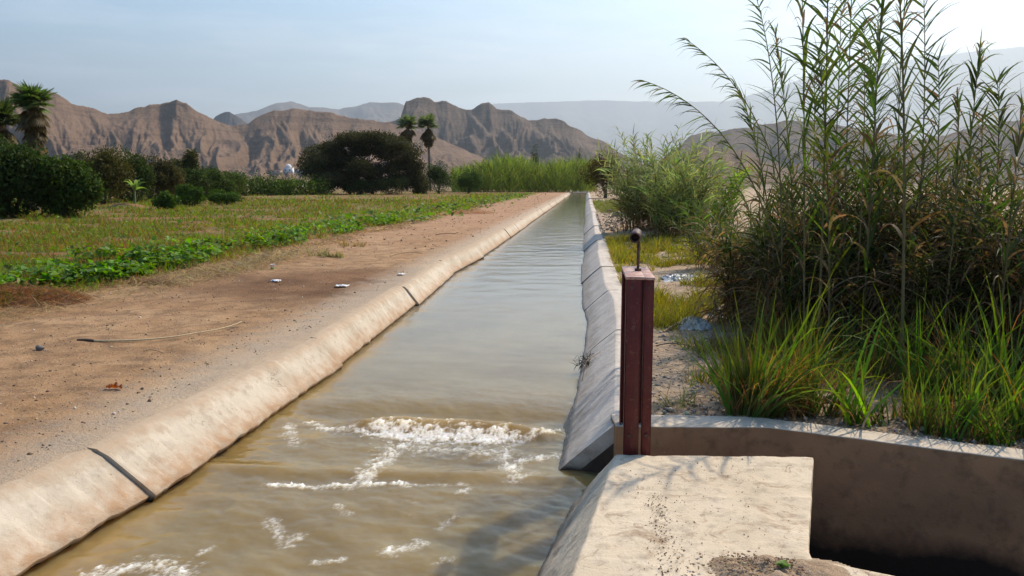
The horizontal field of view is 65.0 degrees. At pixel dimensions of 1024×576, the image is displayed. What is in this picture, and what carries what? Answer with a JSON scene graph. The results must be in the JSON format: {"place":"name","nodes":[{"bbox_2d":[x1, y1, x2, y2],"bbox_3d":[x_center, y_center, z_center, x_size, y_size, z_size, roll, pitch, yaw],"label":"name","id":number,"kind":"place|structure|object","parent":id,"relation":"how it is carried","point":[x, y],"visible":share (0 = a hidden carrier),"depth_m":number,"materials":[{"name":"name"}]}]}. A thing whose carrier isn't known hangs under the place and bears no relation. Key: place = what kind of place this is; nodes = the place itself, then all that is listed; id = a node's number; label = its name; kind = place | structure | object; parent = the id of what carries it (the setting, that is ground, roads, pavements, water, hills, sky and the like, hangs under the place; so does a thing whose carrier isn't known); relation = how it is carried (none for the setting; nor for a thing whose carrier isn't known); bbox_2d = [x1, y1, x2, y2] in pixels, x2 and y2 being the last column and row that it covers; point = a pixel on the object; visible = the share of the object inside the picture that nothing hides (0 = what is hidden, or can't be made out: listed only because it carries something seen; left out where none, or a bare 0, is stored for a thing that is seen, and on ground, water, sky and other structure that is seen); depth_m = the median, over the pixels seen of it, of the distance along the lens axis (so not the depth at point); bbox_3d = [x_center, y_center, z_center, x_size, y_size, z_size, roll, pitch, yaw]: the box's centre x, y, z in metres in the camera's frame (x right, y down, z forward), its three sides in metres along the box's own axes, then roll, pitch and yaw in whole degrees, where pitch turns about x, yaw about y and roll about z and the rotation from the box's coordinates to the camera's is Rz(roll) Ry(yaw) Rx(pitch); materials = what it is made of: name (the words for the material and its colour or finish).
{"place":"outdoors","nodes":[
{"label":"outdoors","id":0,"kind":"place"},
{"bbox_2d":[67,145,212,167],"bbox_3d":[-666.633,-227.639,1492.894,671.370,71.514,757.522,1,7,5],"label":"hills","id":1,"kind":"structure","parent":0,"point":[171,154],"depth_m":1455.78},
{"bbox_2d":[214,112,246,125],"bbox_3d":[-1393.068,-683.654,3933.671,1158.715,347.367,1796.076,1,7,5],"label":"hills","id":2,"kind":"structure","parent":0,"point":[229,118],"depth_m":3857.88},
{"bbox_2d":[0,79,484,184],"bbox_3d":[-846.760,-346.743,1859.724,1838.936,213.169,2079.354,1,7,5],"label":"hills","id":3,"kind":"structure","parent":0,"point":[163,129],"depth_m":1666.73,"materials":[{"name":"stone"}]},
{"bbox_2d":[21,193,598,575],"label":"canal water","id":4,"kind":"structure","parent":0,"point":[427,436],"depth_m":5.98,"materials":[{"name":"liquid"}]},
{"bbox_2d":[235,101,403,123],"bbox_3d":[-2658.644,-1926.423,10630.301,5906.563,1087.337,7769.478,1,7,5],"label":"hills","id":5,"kind":"structure","parent":0,"point":[384,112],"depth_m":10451.75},
{"bbox_2d":[0,184,1023,575],"bbox_3d":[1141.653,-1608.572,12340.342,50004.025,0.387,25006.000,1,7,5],"label":"ground","id":6,"kind":"structure","parent":0,"point":[180,318],"depth_m":9.35,"materials":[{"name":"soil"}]},
{"bbox_2d":[0,96,19,208],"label":"fan palm","id":7,"kind":"object","parent":6,"relation":"on","point":[7,117],"visible":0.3,"depth_m":49.66,"materials":[{"name":"green plant"}]},
{"bbox_2d":[0,138,60,218],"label":"bush","id":8,"kind":"object","parent":6,"relation":"on","point":[15,177],"visible":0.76,"depth_m":37.78,"materials":[{"name":"green plant"}]},
{"bbox_2d":[7,80,57,210],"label":"fan palm","id":9,"kind":"object","parent":6,"relation":"on","point":[33,123],"visible":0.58,"depth_m":47.05,"materials":[{"name":"green plant"}]},
{"bbox_2d":[0,281,99,308],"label":"weed pile","id":10,"kind":"object","parent":6,"relation":"on","point":[24,291],"visible":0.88,"depth_m":11.42,"materials":[{"name":"brown plant"}]},
{"bbox_2d":[26,154,109,217],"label":"bush","id":11,"kind":"object","parent":6,"relation":"on","point":[79,185],"visible":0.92,"depth_m":38.29,"materials":[{"name":"green plant"}]},
{"bbox_2d":[70,145,138,203],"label":"bush","id":12,"kind":"object","parent":6,"relation":"on","point":[109,166],"visible":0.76,"depth_m":63.18,"materials":[{"name":"green plant"}]},
{"bbox_2d":[111,148,156,201],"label":"bush","id":13,"kind":"object","parent":6,"relation":"on","point":[143,170],"visible":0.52,"depth_m":69.69,"materials":[{"name":"green plant"}]},
{"bbox_2d":[120,276,181,285],"bbox_3d":[-6.126,-0.055,13.566,1.208,0.299,0.866,1,7,5],"label":"weed pile","id":14,"kind":"object","parent":6,"relation":"on","point":[141,281],"visible":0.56,"depth_m":13.48,"materials":[{"name":"brown plant"}]},
{"bbox_2d":[77,321,241,341],"bbox_3d":[-3.800,0.506,8.899,1.761,0.037,0.477,-5,9,-36],"label":"dry cane","id":15,"kind":"object","parent":6,"relation":"on","point":[92,340],"visible":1,"depth_m":8.56,"materials":[{"name":"brown plant"}]},
{"bbox_2d":[139,149,187,198],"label":"bush","id":16,"kind":"object","parent":6,"relation":"on","point":[169,177],"visible":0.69,"depth_m":73.87,"materials":[{"name":"green plant"}]},
{"bbox_2d":[151,190,181,209],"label":"bush","id":17,"kind":"object","parent":6,"relation":"on","point":[165,199],"visible":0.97,"depth_m":50.81,"materials":[{"name":"green plant"}]},
{"bbox_2d":[153,166,211,198],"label":"bush","id":18,"kind":"object","parent":6,"relation":"on","point":[195,178],"visible":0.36,"depth_m":80.50,"materials":[{"name":"green plant"}]},
{"bbox_2d":[175,148,199,197],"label":"bush","id":19,"kind":"object","parent":6,"relation":"on","point":[190,159],"visible":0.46,"depth_m":87.78,"materials":[{"name":"green plant"}]},
{"bbox_2d":[172,182,206,206],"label":"bush","id":20,"kind":"object","parent":6,"relation":"on","point":[188,191],"visible":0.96,"depth_m":56.87,"materials":[{"name":"green plant"}]},
{"bbox_2d":[200,166,241,198],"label":"bush","id":21,"kind":"object","parent":6,"relation":"on","point":[219,181],"visible":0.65,"depth_m":84.53,"materials":[{"name":"green plant"}]},
{"bbox_2d":[206,188,244,204],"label":"bush","id":22,"kind":"object","parent":6,"relation":"on","point":[217,196],"visible":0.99,"depth_m":61.23,"materials":[{"name":"green plant"}]},
{"bbox_2d":[221,170,251,193],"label":"bush","id":23,"kind":"object","parent":6,"relation":"on","point":[237,177],"visible":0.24,"depth_m":96.72,"materials":[{"name":"green plant"}]},
{"bbox_2d":[0,205,493,332],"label":"straw","id":24,"kind":"object","parent":6,"relation":"on","point":[244,263],"visible":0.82,"depth_m":15.20,"materials":[{"name":"beige plant"}]},
{"bbox_2d":[0,192,535,307],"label":"field weeds","id":25,"kind":"object","parent":6,"relation":"on","point":[27,242],"visible":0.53,"depth_m":29.87,"materials":[{"name":"green plant"}]},
{"bbox_2d":[207,168,334,195],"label":"hedge","id":26,"kind":"object","parent":6,"relation":"on","point":[260,183],"visible":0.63,"depth_m":109.87,"materials":[{"name":"green plant"}]},
{"bbox_2d":[0,192,545,288],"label":"leafy crop","id":27,"kind":"object","parent":6,"relation":"on","point":[118,266],"visible":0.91,"depth_m":16.76,"materials":[{"name":"green plant"}]},
{"bbox_2d":[0,191,571,575],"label":"canal wall","id":28,"kind":"structure","parent":6,"relation":"on","point":[53,508],"depth_m":5.78,"materials":[{"name":"concrete"}]},
{"bbox_2d":[338,178,376,194],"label":"bush","id":29,"kind":"object","parent":6,"relation":"on","point":[357,187],"visible":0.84,"depth_m":117.19,"materials":[{"name":"green plant"}]},
{"bbox_2d":[294,127,430,193],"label":"spreading tree","id":30,"kind":"object","parent":6,"relation":"on","point":[329,159],"visible":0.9,"depth_m":119.03,"materials":[{"name":"green plant"}]},
{"bbox_2d":[370,176,411,193],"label":"bush","id":31,"kind":"object","parent":6,"relation":"on","point":[384,185],"visible":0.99,"depth_m":118.05,"materials":[{"name":"green plant"}]},
{"bbox_2d":[395,112,417,191],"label":"fan palm","id":32,"kind":"object","parent":6,"relation":"on","point":[407,122],"visible":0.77,"depth_m":160.10,"materials":[{"name":"green plant"}]},
{"bbox_2d":[406,168,430,193],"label":"bush","id":33,"kind":"object","parent":6,"relation":"on","point":[419,181],"visible":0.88,"depth_m":120.10,"materials":[{"name":"green plant"}]},
{"bbox_2d":[417,113,440,190],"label":"fan palm","id":34,"kind":"object","parent":6,"relation":"on","point":[428,137],"visible":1,"depth_m":160.73,"materials":[{"name":"green plant"}]},
{"bbox_2d":[423,160,458,193],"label":"bush","id":35,"kind":"object","parent":6,"relation":"on","point":[438,176],"visible":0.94,"depth_m":125.91,"materials":[{"name":"green plant"}]},
{"bbox_2d":[456,166,483,192],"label":"bush","id":36,"kind":"object","parent":6,"relation":"on","point":[470,181],"visible":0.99,"depth_m":130.31,"materials":[{"name":"green plant"}]},
{"bbox_2d":[4,236,1021,446],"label":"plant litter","id":37,"kind":"object","parent":6,"relation":"on","point":[652,387],"visible":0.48,"depth_m":6.31,"materials":[{"name":"brown plant"}]},
{"bbox_2d":[447,149,598,192],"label":"reed bed","id":38,"kind":"object","parent":6,"relation":"on","point":[561,175],"visible":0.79,"depth_m":151.09,"materials":[{"name":"plant"}]},
{"bbox_2d":[558,192,621,472],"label":"canal wall","id":39,"kind":"structure","parent":6,"relation":"on","point":[588,441],"depth_m":8.11,"materials":[{"name":"concrete"}]},
{"bbox_2d":[619,228,654,455],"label":"sluice gate","id":40,"kind":"structure","parent":39,"relation":"attached to","point":[637,319],"depth_m":5.04,"materials":[{"name":"metal"}]},
{"bbox_2d":[577,147,626,197],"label":"bush","id":41,"kind":"object","parent":6,"relation":"on","point":[596,179],"visible":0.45,"depth_m":89.93,"materials":[{"name":"green plant"}]},
{"bbox_2d":[592,118,735,232],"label":"reed clump","id":42,"kind":"object","parent":6,"relation":"on","point":[631,202],"visible":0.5,"depth_m":26.04,"materials":[{"name":"green plant"}]},
{"bbox_2d":[537,455,813,575],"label":"sluice block","id":43,"kind":"structure","parent":6,"relation":"on","point":[603,530],"depth_m":4.19,"materials":[{"name":"concrete"}]},
{"bbox_2d":[707,554,851,575],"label":"spilled earth","id":44,"kind":"structure","parent":43,"relation":"on","point":[816,567],"depth_m":3.52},
{"bbox_2d":[626,133,736,238],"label":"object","id":45,"kind":"object","parent":6,"relation":"on","point":[666,190],"visible":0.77,"depth_m":23.09,"materials":[{"name":"green plant"}]},
{"bbox_2d":[677,315,712,330],"bbox_3d":[2.181,0.402,9.609,0.459,0.146,0.541,1,7,5],"label":"plastic sheet","id":46,"kind":"object","parent":6,"relation":"on","point":[700,325],"visible":0.84,"depth_m":9.46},
{"bbox_2d":[660,149,756,233],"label":"reed clump","id":47,"kind":"object","parent":6,"relation":"on","point":[730,200],"visible":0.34,"depth_m":24.72,"materials":[{"name":"green plant"}]},
{"bbox_2d":[631,80,790,330],"bbox_3d":[2.016,-0.726,8.073,1.740,2.668,0.713,1,7,5],"label":"giant reed","id":48,"kind":"object","parent":6,"relation":"on","point":[729,146],"visible":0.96,"depth_m":7.95,"materials":[{"name":"green plant"}]},
{"bbox_2d":[658,191,764,272],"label":"reed clump","id":49,"kind":"object","parent":6,"relation":"on","point":[724,222],"visible":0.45,"depth_m":15.56,"materials":[{"name":"green plant"}]},
{"bbox_2d":[673,38,803,270],"bbox_3d":[2.324,-0.945,8.152,1.543,3.090,0.700,1,7,5],"label":"giant reed","id":50,"kind":"object","parent":6,"relation":"on","point":[740,96],"visible":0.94,"depth_m":8.06,"materials":[{"name":"green plant"}]},
{"bbox_2d":[675,158,811,332],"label":"reed clump","id":51,"kind":"object","parent":6,"relation":"on","point":[729,298],"visible":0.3,"depth_m":9.52,"materials":[{"name":"green plant"}]},
{"bbox_2d":[731,85,779,314],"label":"giant reed","id":52,"kind":"object","parent":6,"relation":"on","point":[759,162],"visible":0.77,"depth_m":8.42,"materials":[{"name":"green plant"}]},
{"bbox_2d":[737,0,802,333],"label":"giant reed","id":53,"kind":"object","parent":6,"relation":"on","point":[780,200],"visible":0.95,"depth_m":8.04,"materials":[{"name":"green plant"}]},
{"bbox_2d":[719,158,845,274],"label":"reed clump","id":54,"kind":"object","parent":6,"relation":"on","point":[774,192],"visible":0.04,"depth_m":11.56,"materials":[{"name":"green plant"}]},
{"bbox_2d":[763,22,811,252],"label":"giant reed","id":55,"kind":"object","parent":6,"relation":"on","point":[778,56],"visible":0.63,"depth_m":9.08,"materials":[{"name":"green plant"}]},
{"bbox_2d":[737,247,840,354],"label":"grass clump","id":56,"kind":"object","parent":6,"relation":"on","point":[778,334],"visible":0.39,"depth_m":7.88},
{"bbox_2d":[711,216,868,346],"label":"reed clump","id":57,"kind":"object","parent":6,"relation":"on","point":[768,283],"visible":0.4,"depth_m":8.22,"materials":[{"name":"green plant"}]},
{"bbox_2d":[671,268,914,438],"bbox_3d":[1.973,0.412,5.804,1.673,1.210,1.028,6,10,40],"label":"grass clump","id":58,"kind":"object","parent":6,"relation":"on","point":[752,390],"visible":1,"depth_m":5.87,"materials":[{"name":"plant"}]},
{"bbox_2d":[710,151,879,328],"bbox_3d":[3.314,-0.354,9.093,1.936,2.656,1.922,-6,9,-38],"label":"reed clump","id":59,"kind":"object","parent":6,"relation":"on","point":[792,211],"visible":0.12,"depth_m":8.96,"materials":[{"name":"green plant"}]},
{"bbox_2d":[764,0,834,330],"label":"giant reed","id":60,"kind":"object","parent":6,"relation":"on","point":[804,128],"visible":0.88,"depth_m":7.58,"materials":[{"name":"green plant"}]},
{"bbox_2d":[591,197,1023,444],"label":"turf","id":61,"kind":"structure","parent":6,"relation":"on","point":[619,251],"depth_m":9.90,"materials":[{"name":"green plant"}]},
{"bbox_2d":[781,49,840,218],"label":"giant reed","id":62,"kind":"object","parent":6,"relation":"on","point":[814,84],"visible":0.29,"depth_m":9.37,"materials":[{"name":"green plant"}]},
{"bbox_2d":[742,260,898,418],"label":"grass clump","id":63,"kind":"object","parent":6,"relation":"on","point":[830,408],"visible":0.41,"depth_m":5.96,"materials":[{"name":"plant"}]},
{"bbox_2d":[768,0,881,345],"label":"giant reed","id":64,"kind":"object","parent":6,"relation":"on","point":[826,43],"visible":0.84,"depth_m":7.25,"materials":[{"name":"green plant"}]},
{"bbox_2d":[783,32,875,349],"bbox_3d":[2.754,-0.784,7.175,0.616,3.016,1.021,-6,10,-39],"label":"giant reed","id":65,"kind":"object","parent":6,"relation":"on","point":[828,195],"visible":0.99,"depth_m":7.17,"materials":[{"name":"green plant"}]},
{"bbox_2d":[768,292,897,365],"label":"grass clump","id":66,"kind":"object","parent":6,"relation":"on","point":[842,350],"visible":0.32,"depth_m":7.38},
{"bbox_2d":[806,0,881,240],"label":"giant reed","id":67,"kind":"object","parent":6,"relation":"on","point":[845,70],"visible":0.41,"depth_m":8.70,"materials":[{"name":"green plant"}]},
{"bbox_2d":[748,122,948,331],"bbox_3d":[3.643,-0.365,8.748,2.118,2.783,1.697,1,7,5],"label":"reed clump","id":68,"kind":"object","parent":6,"relation":"on","point":[838,181],"visible":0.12,"depth_m":8.53,"materials":[{"name":"green plant"}]},
{"bbox_2d":[799,0,899,274],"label":"giant reed","id":69,"kind":"object","parent":6,"relation":"on","point":[844,197],"visible":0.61,"depth_m":8.00,"materials":[{"name":"green plant"}]},
{"bbox_2d":[827,13,902,324],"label":"giant reed","id":70,"kind":"object","parent":6,"relation":"on","point":[867,85],"visible":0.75,"depth_m":7.68,"materials":[{"name":"green plant"}]},
{"bbox_2d":[813,307,917,427],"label":"grass clump","id":71,"kind":"object","parent":6,"relation":"on","point":[850,417],"visible":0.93,"depth_m":5.70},
{"bbox_2d":[777,215,963,356],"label":"reed clump","id":72,"kind":"object","parent":6,"relation":"on","point":[845,269],"visible":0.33,"depth_m":7.79,"materials":[{"name":"green plant"}]},
{"bbox_2d":[836,0,917,344],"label":"giant reed","id":73,"kind":"object","parent":6,"relation":"on","point":[870,143],"visible":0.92,"depth_m":7.38,"materials":[{"name":"green plant"}]},
{"bbox_2d":[836,4,918,224],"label":"giant reed","id":74,"kind":"object","parent":6,"relation":"on","point":[885,40],"visible":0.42,"depth_m":8.90,"materials":[{"name":"green plant"}]},
{"bbox_2d":[843,39,920,272],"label":"giant reed","id":75,"kind":"object","parent":6,"relation":"on","point":[880,133],"visible":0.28,"depth_m":8.31,"materials":[{"name":"green plant"}]},
{"bbox_2d":[835,288,936,380],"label":"grass clump","id":76,"kind":"object","parent":6,"relation":"on","point":[874,358],"visible":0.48,"depth_m":6.91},
{"bbox_2d":[796,140,992,220],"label":"reed clump","id":77,"kind":"object","parent":6,"relation":"on","point":[900,152],"visible":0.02,"depth_m":10.04,"materials":[{"name":"green plant"}]},
{"bbox_2d":[832,340,970,435],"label":"grass clump","id":78,"kind":"object","parent":6,"relation":"on","point":[928,427],"visible":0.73,"depth_m":5.69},
{"bbox_2d":[871,0,933,195],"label":"giant reed","id":79,"kind":"object","parent":6,"relation":"on","point":[898,93],"visible":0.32,"depth_m":8.98,"materials":[{"name":"green plant"}]},
{"bbox_2d":[806,118,1004,291],"bbox_3d":[4.000,-0.389,8.520,1.957,2.836,2.076,1,7,5],"label":"reed clump","id":80,"kind":"object","parent":6,"relation":"on","point":[899,174],"visible":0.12,"depth_m":8.15,"materials":[{"name":"green plant"}]},
{"bbox_2d":[859,0,962,381],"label":"giant reed","id":81,"kind":"object","parent":6,"relation":"on","point":[903,236],"visible":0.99,"depth_m":6.65,"materials":[{"name":"green plant"}]},
{"bbox_2d":[884,0,963,268],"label":"giant reed","id":82,"kind":"object","parent":6,"relation":"on","point":[924,78],"visible":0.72,"depth_m":7.73,"materials":[{"name":"green plant"}]},
{"bbox_2d":[835,207,1019,371],"bbox_3d":[3.985,0.201,7.467,1.961,1.964,1.660,1,7,5],"label":"reed clump","id":83,"kind":"object","parent":6,"relation":"on","point":[915,283],"visible":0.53,"depth_m":7.23,"materials":[{"name":"green plant"}]},
{"bbox_2d":[842,271,1023,401],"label":"grass clump","id":84,"kind":"object","parent":6,"relation":"on","point":[915,369],"visible":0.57,"depth_m":6.34,"materials":[{"name":"plant"}]},
{"bbox_2d":[843,146,1023,344],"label":"reed clump","id":85,"kind":"object","parent":6,"relation":"on","point":[928,225],"visible":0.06,"depth_m":7.89,"materials":[{"name":"green plant"}]},
{"bbox_2d":[900,37,978,215],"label":"giant reed","id":86,"kind":"object","parent":6,"relation":"on","point":[931,75],"visible":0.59,"depth_m":8.34,"materials":[{"name":"green plant"}]},
{"bbox_2d":[882,154,1023,367],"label":"reed clump","id":87,"kind":"object","parent":6,"relation":"on","point":[961,224],"visible":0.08,"depth_m":7.43,"materials":[{"name":"green plant"}]},
{"bbox_2d":[887,269,1023,409],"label":"grass clump","id":88,"kind":"object","parent":6,"relation":"on","point":[999,350],"visible":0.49,"depth_m":6.05,"materials":[{"name":"plant"}]},
{"bbox_2d":[889,327,1023,447],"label":"grass clump","id":89,"kind":"object","parent":6,"relation":"on","point":[976,391],"visible":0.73,"depth_m":5.46,"materials":[{"name":"plant"}]},
{"bbox_2d":[899,141,1022,242],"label":"reed clump","id":90,"kind":"object","parent":6,"relation":"on","point":[947,166],"visible":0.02,"depth_m":9.47,"materials":[{"name":"green plant"}]},
{"bbox_2d":[899,157,1023,376],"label":"reed clump","id":91,"kind":"object","parent":6,"relation":"on","point":[1017,303],"visible":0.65,"depth_m":6.99,"materials":[{"name":"green plant"}]},
{"bbox_2d":[940,81,982,346],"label":"giant reed","id":92,"kind":"object","parent":6,"relation":"on","point":[957,145],"visible":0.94,"depth_m":6.94,"materials":[{"name":"green plant"}]},
{"bbox_2d":[931,30,1005,230],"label":"giant reed","id":93,"kind":"object","parent":6,"relation":"on","point":[973,89],"visible":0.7,"depth_m":7.65,"materials":[{"name":"green plant"}]},
{"bbox_2d":[917,362,1023,446],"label":"grass clump","id":94,"kind":"object","parent":6,"relation":"on","point":[948,423],"visible":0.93,"depth_m":5.37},
{"bbox_2d":[953,101,1009,328],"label":"giant reed","id":95,"kind":"object","parent":6,"relation":"on","point":[981,128],"visible":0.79,"depth_m":7.02,"materials":[{"name":"green plant"}]},
{"bbox_2d":[952,62,1023,241],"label":"giant reed","id":96,"kind":"object","parent":6,"relation":"on","point":[998,98],"visible":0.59,"depth_m":7.77,"materials":[{"name":"green plant"}]},
{"bbox_2d":[958,338,1023,441],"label":"grass clump","id":97,"kind":"object","parent":6,"relation":"on","point":[1012,402],"visible":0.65,"depth_m":5.45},
{"bbox_2d":[968,82,1023,365],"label":"giant reed","id":98,"kind":"object","parent":6,"relation":"on","point":[1009,256],"visible":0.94,"depth_m":6.51,"materials":[{"name":"green plant"}]},
{"bbox_2d":[0,0,1023,192],"label":"sky","id":99,"kind":"structure","parent":0,"point":[214,57],"materials":[{"name":"blue"}]},
{"bbox_2d":[389,97,642,183],"bbox_3d":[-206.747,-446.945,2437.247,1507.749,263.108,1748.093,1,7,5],"label":"hills","id":100,"kind":"structure","parent":0,"point":[481,128],"depth_m":2360.26,"materials":[{"name":"stone"}]},
{"bbox_2d":[684,146,805,184],"bbox_3d":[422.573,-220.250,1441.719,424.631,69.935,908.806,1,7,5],"label":"hills","id":101,"kind":"structure","parent":0,"point":[749,154],"depth_m":1347.79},
{"bbox_2d":[471,47,1023,164],"bbox_3d":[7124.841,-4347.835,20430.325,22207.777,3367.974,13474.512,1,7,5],"label":"hills","id":102,"kind":"structure","parent":0,"point":[592,119],"depth_m":20909.33,"materials":[{"name":"stone"}]},
{"bbox_2d":[655,120,1023,183],"bbox_3d":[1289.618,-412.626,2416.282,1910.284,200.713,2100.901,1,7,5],"label":"hills","id":103,"kind":"structure","parent":0,"point":[733,140],"depth_m":2326.78,"materials":[{"name":"stone"}]},
{"bbox_2d":[919,89,1023,138],"bbox_3d":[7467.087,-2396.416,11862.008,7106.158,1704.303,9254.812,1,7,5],"label":"hills","id":104,"kind":"structure","parent":0,"point":[1014,99],"depth_m":11555.69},
{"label":"channel bed","id":105,"kind":"structure","parent":0,"visible":0},
{"bbox_2d":[611,414,1023,575],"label":"channel wall","id":106,"kind":"structure","parent":105,"relation":"on","point":[892,504],"depth_m":5.32,"materials":[{"name":"concrete"}]},
{"bbox_2d":[834,564,891,575],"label":"channel wall","id":107,"kind":"structure","parent":105,"relation":"on","point":[855,571],"depth_m":3.55,"materials":[{"name":"concrete"}]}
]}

